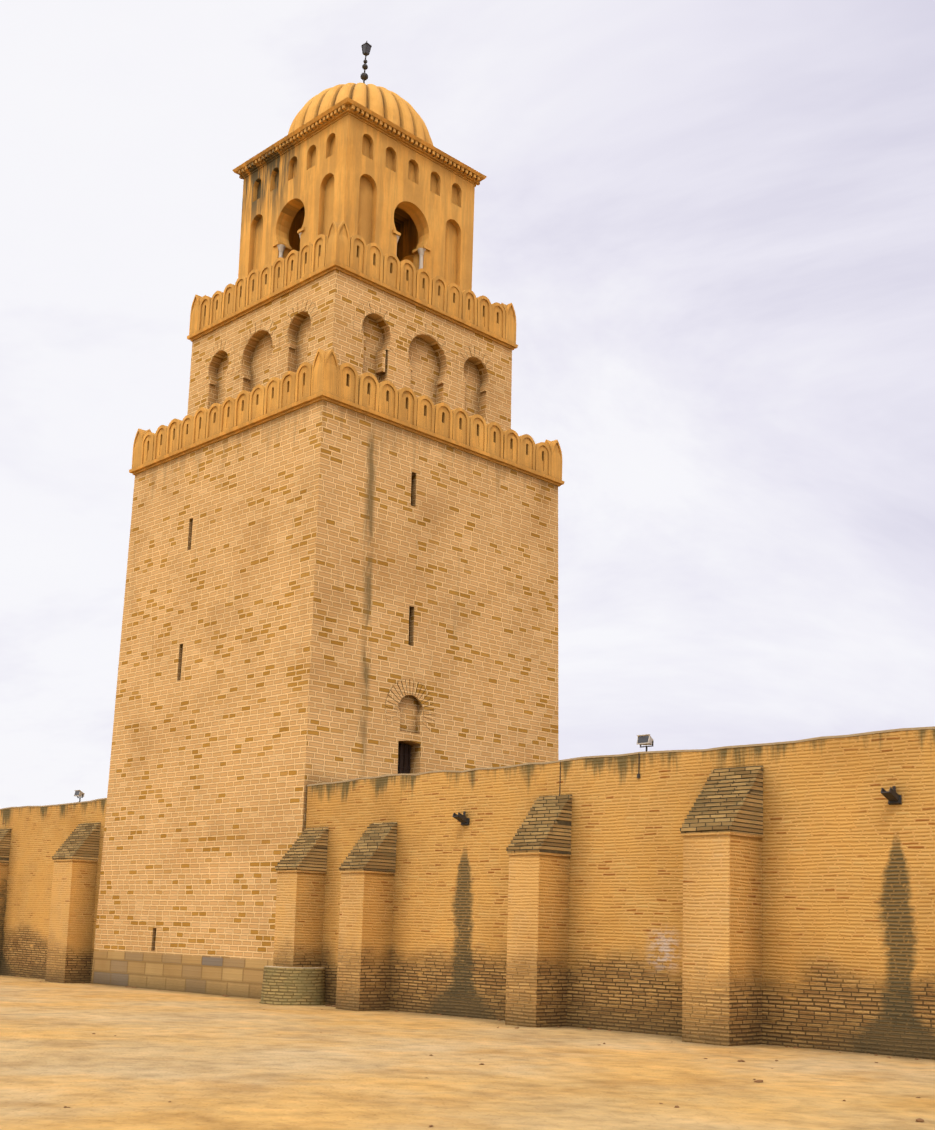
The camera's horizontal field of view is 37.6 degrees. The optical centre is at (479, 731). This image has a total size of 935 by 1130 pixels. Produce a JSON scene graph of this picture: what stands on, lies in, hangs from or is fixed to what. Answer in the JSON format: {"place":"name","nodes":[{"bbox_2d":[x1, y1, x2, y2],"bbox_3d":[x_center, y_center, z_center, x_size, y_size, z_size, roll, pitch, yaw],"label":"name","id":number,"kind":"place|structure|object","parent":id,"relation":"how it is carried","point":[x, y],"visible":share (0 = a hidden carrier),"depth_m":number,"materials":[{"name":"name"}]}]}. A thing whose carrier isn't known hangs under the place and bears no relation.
{"place":"outdoors","nodes":[
{"label":"outdoors","id":0,"kind":"place"},
{"bbox_2d":[0,975,934,1129],"bbox_3d":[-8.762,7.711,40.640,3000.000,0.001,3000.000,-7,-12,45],"label":"ground","id":1,"kind":"structure","parent":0,"point":[199,1061],"depth_m":19.62,"materials":[{"name":"beige stone"}]},
{"bbox_2d":[0,828,11,966],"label":"buttress","id":2,"kind":"structure","parent":1,"relation":"on","point":[5,837],"depth_m":49.56,"materials":[{"name":"brick"}]},
{"bbox_2d":[0,798,106,982],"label":"enclosure wall","id":3,"kind":"structure","parent":1,"relation":"on","point":[40,835],"depth_m":48.13,"materials":[{"name":"beige brick"}]},
{"bbox_2d":[45,822,100,982],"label":"buttress","id":4,"kind":"structure","parent":1,"relation":"on","point":[72,907],"depth_m":44.83,"materials":[{"name":"brick"}]},
{"bbox_2d":[259,827,328,1004],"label":"buttress","id":5,"kind":"structure","parent":1,"relation":"on","point":[294,974],"depth_m":36.25,"materials":[{"name":"brick"}]},
{"bbox_2d":[91,41,564,998],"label":"minaret","id":6,"kind":"object","parent":1,"relation":"on","point":[343,549],"visible":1,"depth_m":42.84,"materials":[{"name":"brick"}]},
{"bbox_2d":[336,822,396,1010],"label":"buttress","id":7,"kind":"structure","parent":1,"relation":"on","point":[367,868],"depth_m":34.34,"materials":[{"name":"brick"}]},
{"bbox_2d":[14,976,923,1126],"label":"small stones","id":8,"kind":"object","parent":1,"relation":"on","point":[917,1120],"visible":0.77,"depth_m":23.67,"materials":[{"name":"brown stone"}]},
{"bbox_2d":[505,794,571,1027],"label":"buttress","id":9,"kind":"structure","parent":1,"relation":"on","point":[538,849],"depth_m":30.24,"materials":[{"name":"brick"}]},
{"bbox_2d":[306,726,934,1059],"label":"enclosure wall","id":10,"kind":"structure","parent":1,"relation":"on","point":[848,907],"depth_m":28.87,"materials":[{"name":"beige brick"}]},
{"bbox_2d":[452,811,469,825],"bbox_3d":[-0.427,2.102,33.174,0.245,0.332,0.441,-7,-12,45],"label":"rain spout","id":11,"kind":"object","parent":10,"relation":"attached to","point":[463,819],"visible":0.92,"depth_m":33.14,"materials":[{"name":"metal"}]},
{"bbox_2d":[559,754,639,795],"bbox_3d":[2.645,1.012,30.450,2.310,0.910,0.041,-7,-12,45],"label":"cable junction box","id":12,"kind":"object","parent":10,"relation":"attached to","point":[638,775],"visible":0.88,"depth_m":29.71,"materials":[{"name":"metal"}]},
{"bbox_2d":[640,741,653,750],"bbox_3d":[3.648,0.357,29.935,0.354,0.272,0.082,-7,-12,45],"label":"floodlight bracket","id":13,"kind":"object","parent":10,"relation":"on","point":[647,746],"visible":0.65,"depth_m":29.91,"materials":[{"name":"metal"}]},
{"bbox_2d":[637,734,653,744],"bbox_3d":[3.638,0.191,29.945,0.333,0.208,0.248,-7,-12,45],"label":"floodlight housing","id":14,"kind":"object","parent":13,"relation":"attached to","point":[650,740],"visible":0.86,"depth_m":29.86,"materials":[{"name":"white metal"}]},
{"bbox_2d":[638,736,648,742],"bbox_3d":[3.564,0.182,29.871,0.286,0.147,0.035,-7,-12,45],"label":"floodlight glass","id":15,"kind":"object","parent":14,"relation":"attached to","point":[642,739],"visible":1,"depth_m":29.87,"materials":[{"name":"grey glass"}]},
{"bbox_2d":[881,786,901,804],"bbox_3d":[7.572,1.172,25.246,0.245,0.332,0.441,-7,-12,45],"label":"rain spout","id":16,"kind":"object","parent":10,"relation":"attached to","point":[892,796],"visible":0.98,"depth_m":25.22,"materials":[{"name":"metal"}]},
{"bbox_2d":[680,765,762,1045],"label":"buttress","id":17,"kind":"structure","parent":1,"relation":"on","point":[721,829],"depth_m":26.70,"materials":[{"name":"brick"}]},
{"bbox_2d":[0,0,934,808],"label":"sky","id":18,"kind":"structure","parent":0,"point":[707,227],"materials":[{"name":"white"}]},
{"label":"floodlight bracket","id":19,"kind":"object","parent":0,"visible":0},
{"bbox_2d":[74,790,84,796],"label":"floodlight housing","id":20,"kind":"object","parent":19,"relation":"attached to","point":[80,793],"visible":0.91,"depth_m":47.03,"materials":[{"name":"white metal"}]}
]}

